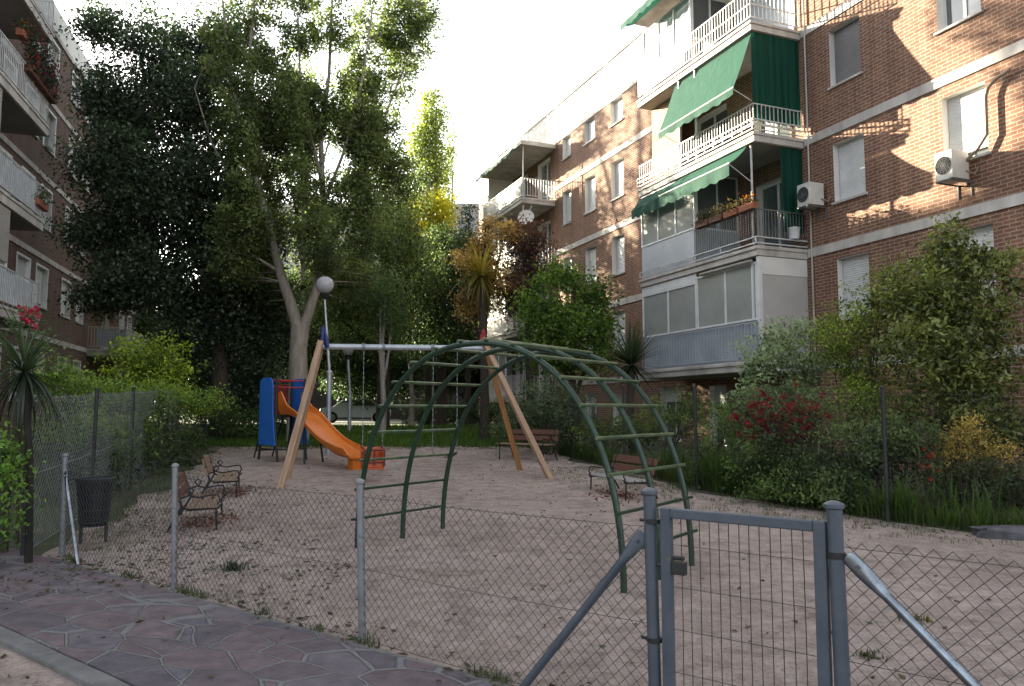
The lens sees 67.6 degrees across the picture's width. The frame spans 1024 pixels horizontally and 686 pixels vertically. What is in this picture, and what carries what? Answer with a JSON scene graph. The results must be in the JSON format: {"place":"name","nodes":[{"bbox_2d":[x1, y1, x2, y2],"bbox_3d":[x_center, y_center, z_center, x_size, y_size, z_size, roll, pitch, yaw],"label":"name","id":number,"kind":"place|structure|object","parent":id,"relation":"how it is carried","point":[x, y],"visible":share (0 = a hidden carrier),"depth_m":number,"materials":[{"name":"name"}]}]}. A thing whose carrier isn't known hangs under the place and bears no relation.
{"place":"outdoors","nodes":[
{"label":"outdoors","id":0,"kind":"place"},
{"bbox_2d":[0,549,491,685],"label":"path","id":1,"kind":"structure","parent":0,"point":[229,648],"depth_m":5.21,"materials":[{"name":"grey stone"}]},
{"bbox_2d":[63,423,551,447],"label":"lawn","id":2,"kind":"structure","parent":0,"point":[359,424],"depth_m":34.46,"materials":[{"name":"plant"}]},
{"bbox_2d":[32,0,333,436],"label":"dark evergreen tree","id":3,"kind":"object","parent":2,"relation":"on","point":[177,184],"visible":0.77,"depth_m":25.40,"materials":[{"name":"green plant"}]},
{"bbox_2d":[195,400,286,440],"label":"leafy shrub","id":4,"kind":"object","parent":2,"relation":"on","point":[249,431],"visible":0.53,"depth_m":24.73,"materials":[{"name":"green plant"}]},
{"bbox_2d":[241,249,376,403],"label":"broadleaf tree","id":5,"kind":"object","parent":2,"relation":"on","point":[321,370],"visible":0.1,"depth_m":41.01,"materials":[{"name":"green plant"}]},
{"bbox_2d":[185,0,448,442],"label":"poplar tree","id":6,"kind":"object","parent":2,"relation":"on","point":[297,116],"visible":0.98,"depth_m":24.54,"materials":[{"name":"green plant"}]},
{"bbox_2d":[254,40,382,314],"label":"poplar tree","id":7,"kind":"object","parent":2,"relation":"on","point":[332,158],"visible":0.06,"depth_m":41.12,"materials":[{"name":"green plant"}]},
{"bbox_2d":[342,350,353,430],"bbox_3d":[-6.233,1.862,28.947,0.440,3.657,0.436,0,-5,0],"label":"street lamp","id":8,"kind":"object","parent":2,"relation":"on","point":[348,353],"visible":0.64,"depth_m":28.91,"materials":[{"name":"metal"}]},
{"bbox_2d":[315,324,424,409],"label":"broadleaf tree","id":9,"kind":"object","parent":2,"relation":"on","point":[397,365],"visible":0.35,"depth_m":42.78,"materials":[{"name":"green plant"}]},
{"bbox_2d":[294,154,457,428],"bbox_3d":[-5.146,-2.414,30.619,6.944,12.129,5.113,3,-6,-35],"label":"weeping tree","id":10,"kind":"object","parent":2,"relation":"on","point":[405,250],"visible":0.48,"depth_m":30.16,"materials":[{"name":"green plant"}]},
{"bbox_2d":[353,263,417,434],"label":"young tree","id":11,"kind":"object","parent":2,"relation":"on","point":[384,297],"visible":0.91,"depth_m":27.02,"materials":[{"name":"green plant"}]},
{"bbox_2d":[393,279,436,425],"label":"young tree","id":12,"kind":"object","parent":2,"relation":"on","point":[411,409],"visible":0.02,"depth_m":32.84,"materials":[{"name":"green plant"}]},
{"bbox_2d":[393,76,463,423],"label":"poplar tree","id":13,"kind":"object","parent":2,"relation":"on","point":[430,144],"visible":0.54,"depth_m":40.75,"materials":[{"name":"green plant"}]},
{"bbox_2d":[400,180,466,422],"bbox_3d":[-4.155,-1.833,37.263,4.167,12.050,3.202,0,-5,0],"label":"broadleaf tree","id":14,"kind":"object","parent":2,"relation":"on","point":[441,204],"visible":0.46,"depth_m":37.23,"materials":[{"name":"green plant"}]},
{"bbox_2d":[408,316,479,423],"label":"broadleaf tree","id":15,"kind":"object","parent":2,"relation":"on","point":[475,375],"visible":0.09,"depth_m":39.12,"materials":[{"name":"green plant"}]},
{"bbox_2d":[393,213,495,426],"bbox_3d":[-3.232,-0.942,32.677,5.216,9.485,5.332,0,-5,0],"label":"broadleaf tree","id":16,"kind":"object","parent":2,"relation":"on","point":[444,333],"visible":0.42,"depth_m":32.42,"materials":[{"name":"green plant"}]},
{"bbox_2d":[440,125,462,422],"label":"poplar tree","id":17,"kind":"object","parent":2,"relation":"on","point":[450,191],"visible":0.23,"depth_m":42.87,"materials":[{"name":"green plant"}]},
{"bbox_2d":[394,395,522,425],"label":"hedge","id":18,"kind":"object","parent":2,"relation":"on","point":[474,416],"visible":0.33,"depth_m":35.15,"materials":[{"name":"green plant"}]},
{"bbox_2d":[445,201,499,424],"bbox_3d":[-2.020,-1.295,35.336,3.006,10.646,3.318,0,-5,0],"label":"conifer tree","id":19,"kind":"object","parent":2,"relation":"on","point":[467,370],"visible":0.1,"depth_m":35.13,"materials":[{"name":"green plant"}]},
{"bbox_2d":[447,237,520,439],"bbox_3d":[-0.966,-0.120,24.724,2.824,6.782,2.672,0,-5,0],"label":"palm tree","id":20,"kind":"object","parent":2,"relation":"on","point":[483,283],"visible":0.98,"depth_m":24.60,"materials":[{"name":"green plant"}]},
{"bbox_2d":[445,210,526,437],"bbox_3d":[-0.865,-0.589,25.601,3.109,8.002,2.071,4,-7,-41],"label":"autumn tree","id":21,"kind":"object","parent":2,"relation":"on","point":[503,228],"visible":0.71,"depth_m":25.53,"materials":[{"name":"orange plant"}]},
{"bbox_2d":[491,207,567,425],"bbox_3d":[0.466,-0.594,26.450,3.090,8.090,3.058,0,-5,0],"label":"purple leaved tree","id":22,"kind":"object","parent":2,"relation":"on","point":[527,267],"visible":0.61,"depth_m":26.45,"materials":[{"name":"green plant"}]},
{"bbox_2d":[54,0,646,276],"label":"sky","id":23,"kind":"structure","parent":0,"point":[504,64],"materials":[{"name":"white"}]},
{"bbox_2d":[0,445,1023,685],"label":"sand","id":24,"kind":"structure","parent":0,"point":[566,502],"depth_m":7.36,"materials":[{"name":"beige sand"}]},
{"bbox_2d":[166,469,225,532],"bbox_3d":[-4.227,2.144,10.178,0.728,0.832,1.476,2,-5,-18],"label":"park bench","id":25,"kind":"object","parent":24,"relation":"on","point":[183,474],"visible":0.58,"depth_m":9.89,"materials":[{"name":"brown wood"}]},
{"bbox_2d":[201,452,241,497],"bbox_3d":[-4.927,2.283,12.826,0.728,0.832,1.476,2,-5,-18],"label":"park bench","id":26,"kind":"object","parent":24,"relation":"on","point":[210,467],"visible":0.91,"depth_m":12.49,"materials":[{"name":"brown wood"}]},
{"bbox_2d":[253,378,364,469],"bbox_3d":[-4.775,1.872,17.934,4.098,2.146,0.920,-4,-7,42],"label":"playground slide","id":27,"kind":"object","parent":24,"relation":"on","point":[322,429],"visible":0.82,"depth_m":18.19,"materials":[{"name":"orange plastic"}]},
{"bbox_2d":[316,276,333,453],"bbox_3d":[-4.985,0.720,20.213,0.486,5.024,0.465,0,-5,0],"label":"street lamp","id":28,"kind":"object","parent":24,"relation":"on","point":[324,285],"visible":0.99,"depth_m":20.21,"materials":[{"name":"metal"}]},
{"bbox_2d":[136,484,641,533],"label":"leaf litter","id":29,"kind":"object","parent":24,"relation":"on","point":[239,487],"visible":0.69,"depth_m":10.77,"materials":[{"name":"brown plant"}]},
{"bbox_2d":[277,326,552,488],"bbox_3d":[-1.867,1.278,15.021,5.238,3.200,1.698,1,-5,-16],"label":"swing set","id":30,"kind":"object","parent":24,"relation":"on","point":[323,343],"visible":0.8,"depth_m":14.79,"materials":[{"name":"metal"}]},
{"bbox_2d":[0,453,1019,685],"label":"fallen leaves","id":31,"kind":"object","parent":24,"relation":"on","point":[381,628],"visible":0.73,"depth_m":7.35,"materials":[{"name":"brown plant"}]},
{"bbox_2d":[351,337,697,592],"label":"climbing arch","id":32,"kind":"structure","parent":24,"relation":"on","point":[538,354],"depth_m":8.06,"materials":[{"name":"green paint"}]},
{"bbox_2d":[496,428,558,459],"bbox_3d":[0.396,2.484,18.521,1.476,0.832,0.728,-3,-6,35],"label":"park bench","id":33,"kind":"object","parent":24,"relation":"on","point":[554,432],"visible":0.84,"depth_m":18.49,"materials":[{"name":"brown wood"}]},
{"bbox_2d":[58,446,1023,685],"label":"weeds","id":34,"kind":"object","parent":24,"relation":"on","point":[185,592],"visible":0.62,"depth_m":10.81,"materials":[{"name":"green plant"}]},
{"bbox_2d":[588,452,657,500],"bbox_3d":[1.876,2.282,12.778,0.728,0.832,1.476,2,-5,-20],"label":"park bench","id":35,"kind":"object","parent":24,"relation":"on","point":[651,462],"visible":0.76,"depth_m":12.83,"materials":[{"name":"brown wood"}]},
{"bbox_2d":[969,525,1023,540],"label":"stone","id":36,"kind":"object","parent":24,"relation":"on","point":[1009,532],"visible":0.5,"depth_m":9.07,"materials":[{"name":"grey stone"}]},
{"bbox_2d":[0,411,1023,555],"bbox_3d":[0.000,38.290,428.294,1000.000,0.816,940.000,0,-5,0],"label":"ground","id":37,"kind":"structure","parent":0,"point":[46,545],"depth_m":13.46,"materials":[{"name":"green plant"}]},
{"bbox_2d":[0,304,55,544],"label":"flowering creeper","id":38,"kind":"object","parent":37,"relation":"on","point":[30,312],"visible":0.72,"depth_m":9.03,"materials":[{"name":"plant"}]},
{"bbox_2d":[0,412,60,552],"bbox_3d":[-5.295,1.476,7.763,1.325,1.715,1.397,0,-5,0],"label":"leafy shrub","id":39,"kind":"object","parent":37,"relation":"on","point":[6,469],"visible":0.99,"depth_m":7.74,"materials":[{"name":"green plant"}]},
{"bbox_2d":[0,302,101,562],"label":"palm tree","id":40,"kind":"object","parent":37,"relation":"on","point":[27,381],"visible":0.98,"depth_m":8.18,"materials":[{"name":"green plant"}]},
{"bbox_2d":[0,626,130,685],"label":"kerb","id":41,"kind":"structure","parent":37,"relation":"on","point":[78,672],"depth_m":4.75,"materials":[{"name":"concrete"}]},
{"bbox_2d":[0,0,160,441],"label":"apartment block","id":42,"kind":"structure","parent":37,"relation":"on","point":[30,116],"depth_m":25.44,"materials":[{"name":"brown brick"}]},
{"bbox_2d":[15,251,30,282],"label":"window","id":43,"kind":"structure","parent":42,"relation":"in","point":[23,266],"depth_m":24.80,"materials":[{"name":"white paint"}]},
{"bbox_2d":[13,18,36,41],"bbox_3d":[-12.686,-8.194,19.911,0.544,0.564,0.592,-1,-5,16],"label":"flower box","id":44,"kind":"object","parent":42,"relation":"hanging from","point":[21,34],"visible":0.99,"depth_m":19.81,"materials":[{"name":"ceramic"}]},
{"bbox_2d":[17,7,48,81],"bbox_3d":[-12.699,-8.010,20.294,0.604,1.923,1.556,1,-5,-16],"label":"flower box","id":45,"kind":"object","parent":42,"relation":"attached to","point":[32,72],"visible":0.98,"depth_m":20.18,"materials":[{"name":"green plant"}]},
{"bbox_2d":[25,24,54,93],"bbox_3d":[-12.954,-7.904,21.124,0.632,1.854,1.328,1,-5,-16],"label":"flower box","id":46,"kind":"object","parent":42,"relation":"attached to","point":[41,85],"visible":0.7,"depth_m":20.99,"materials":[{"name":"red plant"}]},
{"bbox_2d":[34,262,48,310],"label":"window","id":47,"kind":"structure","parent":42,"relation":"in","point":[42,273],"depth_m":26.72,"materials":[{"name":"white paint"}]},
{"bbox_2d":[31,169,55,211],"bbox_3d":[-13.084,-4.317,21.280,0.517,1.075,1.724,1,-5,-16],"label":"flower box","id":48,"kind":"object","parent":42,"relation":"attached to","point":[41,203],"visible":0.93,"depth_m":21.32,"materials":[{"name":"ceramic"}]},
{"bbox_2d":[39,183,52,232],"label":"window","id":49,"kind":"structure","parent":42,"relation":"in","point":[46,214],"depth_m":27.04,"materials":[{"name":"white paint"}]},
{"bbox_2d":[43,105,56,157],"bbox_3d":[-16.250,-7.401,26.737,0.260,1.480,1.340,1,-5,-16],"label":"window","id":50,"kind":"structure","parent":42,"relation":"in","point":[52,120],"depth_m":27.25,"materials":[{"name":"white paint"}]},
{"bbox_2d":[41,30,66,104],"bbox_3d":[-13.095,-7.954,21.837,0.650,2.077,1.302,1,-5,-16],"label":"flower box","id":51,"kind":"object","parent":42,"relation":"attached to","point":[50,97],"visible":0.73,"depth_m":21.77,"materials":[{"name":"red plant"}]},
{"bbox_2d":[60,277,70,319],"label":"window","id":52,"kind":"structure","parent":42,"relation":"in","point":[64,285],"depth_m":29.40,"materials":[{"name":"white paint"}]},
{"bbox_2d":[75,476,115,543],"bbox_3d":[-4.870,2.054,8.906,0.438,0.974,0.438,2,-5,-25],"label":"litter bin","id":53,"kind":"object","parent":37,"relation":"on","point":[96,500],"visible":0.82,"depth_m":8.80,"materials":[{"name":"metal"}]},
{"bbox_2d":[20,386,177,555],"bbox_3d":[-6.917,1.849,13.909,0.120,2.487,11.723,1,-5,-16],"label":"tall chain link fence","id":54,"kind":"object","parent":37,"relation":"on","point":[96,402],"visible":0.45,"depth_m":11.02,"materials":[{"name":"metal"}]},
{"bbox_2d":[0,341,242,477],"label":"leafy shrub","id":55,"kind":"object","parent":37,"relation":"on","point":[70,387],"visible":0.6,"depth_m":14.13,"materials":[{"name":"green plant"}]},
{"bbox_2d":[35,384,219,492],"bbox_3d":[-7.314,1.751,14.889,2.581,1.911,6.970,1,-5,-11],"label":"leafy shrub","id":56,"kind":"object","parent":37,"relation":"on","point":[173,445],"visible":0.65,"depth_m":15.38,"materials":[{"name":"green plant"}]},
{"bbox_2d":[92,327,222,449],"bbox_3d":[-9.321,1.269,20.234,3.724,3.470,2.861,0,-5,0],"label":"leafy shrub","id":57,"kind":"object","parent":37,"relation":"on","point":[157,367],"visible":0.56,"depth_m":20.14,"materials":[{"name":"green plant"}]},
{"bbox_2d":[128,294,241,398],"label":"broadleaf tree","id":58,"kind":"object","parent":37,"relation":"on","point":[141,329],"visible":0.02,"depth_m":41.85,"materials":[{"name":"green plant"}]},
{"bbox_2d":[176,386,230,454],"bbox_3d":[-8.978,2.306,22.433,0.095,2.288,6.039,1,-5,-8],"label":"tall chain link fence","id":59,"kind":"object","parent":37,"relation":"on","point":[205,429],"visible":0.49,"depth_m":22.50,"materials":[{"name":"metal"}]},
{"bbox_2d":[181,337,287,424],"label":"broadleaf tree","id":60,"kind":"object","parent":37,"relation":"on","point":[204,379],"visible":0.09,"depth_m":38.85,"materials":[{"name":"green plant"}]},
{"bbox_2d":[48,557,508,685],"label":"path edging","id":61,"kind":"object","parent":37,"relation":"on","point":[374,649],"visible":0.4,"depth_m":5.51,"materials":[{"name":"concrete"}]},
{"bbox_2d":[202,203,478,418],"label":"apartment block","id":62,"kind":"structure","parent":37,"relation":"on","point":[319,398],"depth_m":61.52,"materials":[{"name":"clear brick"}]},
{"bbox_2d":[59,453,648,685],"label":"chain link fence","id":63,"kind":"object","parent":37,"relation":"on","point":[634,546],"visible":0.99,"depth_m":5.30,"materials":[{"name":"metal"}]},
{"bbox_2d":[320,398,390,422],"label":"parked car","id":64,"kind":"object","parent":37,"relation":"on","point":[339,409],"visible":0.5,"depth_m":44.01,"materials":[{"name":"silver metal"}]},
{"bbox_2d":[481,370,606,454],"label":"leafy shrub","id":65,"kind":"object","parent":37,"relation":"on","point":[553,410],"visible":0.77,"depth_m":19.74,"materials":[{"name":"green plant"}]},
{"bbox_2d":[498,250,640,442],"bbox_3d":[1.607,0.186,21.021,4.052,5.940,3.289,0,-5,0],"label":"broadleaf tree","id":66,"kind":"object","parent":37,"relation":"on","point":[568,320],"visible":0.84,"depth_m":21.12,"materials":[{"name":"green plant"}]},
{"bbox_2d":[592,316,669,455],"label":"yucca plant","id":67,"kind":"object","parent":37,"relation":"on","point":[634,350],"visible":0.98,"depth_m":18.47,"materials":[{"name":"green plant"}]},
{"bbox_2d":[567,382,714,458],"bbox_3d":[2.883,1.897,17.828,3.550,1.986,1.773,-4,-6,35],"label":"leafy shrub","id":68,"kind":"object","parent":37,"relation":"on","point":[637,427],"visible":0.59,"depth_m":17.56,"materials":[{"name":"green plant"}]},
{"bbox_2d":[639,487,850,685],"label":"metal gate","id":69,"kind":"structure","parent":37,"relation":"on","point":[830,554],"depth_m":3.65,"materials":[{"name":"grey metal"}]},
{"bbox_2d":[476,0,1023,481],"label":"apartment block","id":70,"kind":"structure","parent":37,"relation":"on","point":[644,146],"depth_m":19.76,"materials":[{"name":"red brick"}]},
{"bbox_2d":[538,157,549,199],"bbox_3d":[1.581,-7.341,35.246,0.220,2.090,1.400,2,-5,-22],"label":"balcony door","id":71,"kind":"structure","parent":70,"relation":"in","point":[544,168],"depth_m":35.60,"materials":[{"name":"white paint"}]},
{"bbox_2d":[561,188,571,226],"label":"window","id":72,"kind":"structure","parent":70,"relation":"in","point":[567,194],"depth_m":33.17,"materials":[{"name":"white paint"}]},
{"bbox_2d":[583,174,595,215],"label":"window","id":73,"kind":"structure","parent":70,"relation":"in","point":[590,181],"depth_m":31.19,"materials":[{"name":"white paint"}]},
{"bbox_2d":[583,106,595,146],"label":"window","id":74,"kind":"structure","parent":70,"relation":"in","point":[589,128],"depth_m":31.40,"materials":[{"name":"white paint"}]},
{"bbox_2d":[585,245,596,284],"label":"window","id":75,"kind":"structure","parent":70,"relation":"in","point":[589,257],"depth_m":30.94,"materials":[{"name":"white paint"}]},
{"bbox_2d":[609,85,623,128],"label":"window","id":76,"kind":"structure","parent":70,"relation":"in","point":[616,109],"depth_m":29.32,"materials":[{"name":"white paint"}]},
{"bbox_2d":[609,157,624,202],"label":"window","id":77,"kind":"structure","parent":70,"relation":"in","point":[617,181],"depth_m":29.11,"materials":[{"name":"white paint"}]},
{"bbox_2d":[611,310,625,351],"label":"window","id":78,"kind":"structure","parent":70,"relation":"in","point":[621,314],"depth_m":28.58,"materials":[{"name":"white glass"}]},
{"bbox_2d":[611,233,625,277],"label":"window","id":79,"kind":"structure","parent":70,"relation":"in","point":[618,259],"depth_m":28.87,"materials":[{"name":"white paint"}]},
{"bbox_2d":[660,386,682,441],"bbox_3d":[5.276,2.313,25.027,0.300,1.790,1.320,2,-5,-22],"label":"window","id":80,"kind":"structure","parent":70,"relation":"in","point":[670,388],"depth_m":25.35,"materials":[{"name":"grey glass"}]},
{"bbox_2d":[696,103,727,159],"bbox_3d":[6.201,-6.052,23.475,0.220,2.090,1.600,2,-5,-22],"label":"balcony door","id":81,"kind":"structure","parent":70,"relation":"in","point":[720,113],"depth_m":23.69,"materials":[{"name":"white paint"}]},
{"bbox_2d":[709,385,726,447],"bbox_3d":[6.200,2.197,22.706,0.300,1.860,0.920,2,-5,-22],"label":"window","id":82,"kind":"structure","parent":70,"relation":"in","point":[720,388],"depth_m":23.03,"materials":[{"name":"grey glass"}]},
{"bbox_2d":[732,192,758,212],"bbox_3d":[5.918,-3.559,19.402,0.471,0.479,0.997,2,-5,-22],"label":"flower box","id":83,"kind":"object","parent":70,"relation":"attached to","point":[748,206],"visible":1,"depth_m":19.22,"materials":[{"name":"ceramic"}]},
{"bbox_2d":[754,120,789,136],"bbox_3d":[7.200,-6.268,20.977,0.220,2.090,1.400,2,-5,-22],"label":"balcony door","id":84,"kind":"structure","parent":70,"relation":"in","point":[780,125],"depth_m":21.16,"materials":[{"name":"white paint"}]},
{"bbox_2d":[756,177,793,247],"bbox_3d":[7.200,-3.379,20.726,0.220,2.090,1.400,2,-5,-22],"label":"balcony door","id":85,"kind":"structure","parent":70,"relation":"in","point":[769,194],"depth_m":21.08,"materials":[{"name":"white paint"}]},
{"bbox_2d":[797,182,830,221],"bbox_3d":[7.472,-3.501,18.912,0.625,0.880,0.558,2,-5,-22],"label":"air conditioner","id":86,"kind":"object","parent":70,"relation":"attached to","point":[810,196],"visible":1,"depth_m":18.82,"materials":[{"name":"white metal"}]},
{"bbox_2d":[827,13,862,90],"bbox_3d":[8.151,-7.048,18.587,0.300,1.510,1.070,2,-5,-22],"label":"window","id":87,"kind":"structure","parent":70,"relation":"in","point":[844,40],"depth_m":18.73,"materials":[{"name":"white paint"}]},
{"bbox_2d":[831,132,867,205],"bbox_3d":[8.151,-4.158,18.337,0.300,1.510,1.070,2,-5,-22],"label":"window","id":88,"kind":"structure","parent":70,"relation":"in","point":[848,154],"depth_m":18.48,"materials":[{"name":"white paint"}]},
{"bbox_2d":[836,252,870,320],"bbox_3d":[8.151,-1.319,18.091,0.300,1.510,1.070,2,-5,-22],"label":"window","id":89,"kind":"structure","parent":70,"relation":"in","point":[845,265],"depth_m":18.28,"materials":[{"name":"white paint"}]},
{"bbox_2d":[934,149,978,199],"bbox_3d":[8.899,-3.382,15.302,0.625,0.900,0.538,2,-5,-22],"label":"air conditioner","id":90,"kind":"object","parent":70,"relation":"attached to","point":[951,167],"visible":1,"depth_m":15.22,"materials":[{"name":"white metal"}]},
{"bbox_2d":[934,0,983,35],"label":"window","id":91,"kind":"structure","parent":70,"relation":"in","point":[950,13],"depth_m":16.01,"materials":[{"name":"white paint"}]},
{"bbox_2d":[941,81,991,161],"bbox_3d":[9.264,-4.400,15.551,0.300,1.510,1.090,2,-5,-22],"label":"window","id":92,"kind":"structure","parent":70,"relation":"in","point":[963,110],"depth_m":15.66,"materials":[{"name":"white paint"}]},
{"bbox_2d":[948,222,996,301],"bbox_3d":[9.264,-1.560,15.305,0.300,1.510,1.090,2,-5,-22],"label":"window","id":93,"kind":"structure","parent":70,"relation":"in","point":[980,230],"depth_m":15.23,"materials":[{"name":"white paint"}]},
{"bbox_2d":[681,391,849,503],"bbox_3d":[3.940,1.671,12.815,1.624,1.799,4.140,1,-5,-10],"label":"leafy shrub","id":94,"kind":"object","parent":37,"relation":"on","point":[776,491],"visible":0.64,"depth_m":12.85,"materials":[{"name":"green plant"}]},
{"bbox_2d":[523,384,1023,529],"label":"tall chain link fence","id":95,"kind":"object","parent":37,"relation":"on","point":[884,444],"visible":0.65,"depth_m":11.04,"materials":[{"name":"metal"}]},
{"bbox_2d":[725,314,847,483],"bbox_3d":[5.149,1.043,14.298,2.388,3.272,1.731,0,-5,0],"label":"variegated shrub","id":96,"kind":"object","parent":37,"relation":"on","point":[763,357],"visible":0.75,"depth_m":14.28,"materials":[{"name":"green plant"}]},
{"bbox_2d":[715,377,858,505],"bbox_3d":[4.371,1.542,12.148,1.999,2.073,2.346,0,-5,0],"label":"rose bush","id":97,"kind":"object","parent":37,"relation":"on","point":[767,440],"visible":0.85,"depth_m":12.11,"materials":[{"name":"green plant"}]},
{"bbox_2d":[554,438,1023,530],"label":"tall grass","id":98,"kind":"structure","parent":37,"relation":"on","point":[926,516],"depth_m":10.65,"materials":[{"name":"green plant"}]},
{"bbox_2d":[645,443,1020,527],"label":"iris leaves","id":99,"kind":"object","parent":37,"relation":"on","point":[908,499],"visible":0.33,"depth_m":10.48,"materials":[{"name":"plant"}]},
{"bbox_2d":[797,254,932,494],"bbox_3d":[6.063,0.506,13.031,2.300,4.229,2.284,-2,-5,19],"label":"leafy shrub","id":100,"kind":"object","parent":37,"relation":"on","point":[857,381],"visible":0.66,"depth_m":13.14,"materials":[{"name":"green plant"}]},
{"bbox_2d":[791,406,948,513],"bbox_3d":[5.164,1.732,11.301,2.271,1.602,1.609,0,-5,0],"label":"leafy shrub","id":101,"kind":"object","parent":37,"relation":"on","point":[902,434],"visible":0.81,"depth_m":11.08,"materials":[{"name":"green plant"}]},
{"bbox_2d":[905,432,949,514],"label":"orange flowered plant","id":102,"kind":"object","parent":37,"relation":"on","point":[931,464],"visible":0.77,"depth_m":10.76,"materials":[{"name":"green plant"}]},
{"bbox_2d":[843,543,1023,685],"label":"chain link fence","id":103,"kind":"object","parent":37,"relation":"on","point":[858,567],"visible":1,"depth_m":3.18,"materials":[{"name":"metal"}]},
{"bbox_2d":[862,207,1023,503],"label":"tall shrub","id":104,"kind":"object","parent":37,"relation":"on","point":[946,323],"visible":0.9,"depth_m":12.09,"materials":[{"name":"green plant"}]},
{"bbox_2d":[911,397,1023,510],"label":"leafy shrub","id":105,"kind":"object","parent":37,"relation":"on","point":[1004,491],"visible":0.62,"depth_m":11.09,"materials":[{"name":"green plant"}]},
{"bbox_2d":[921,410,1023,513],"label":"yellow shrub","id":106,"kind":"object","parent":37,"relation":"on","point":[974,430],"visible":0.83,"depth_m":11.07,"materials":[{"name":"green plant"}]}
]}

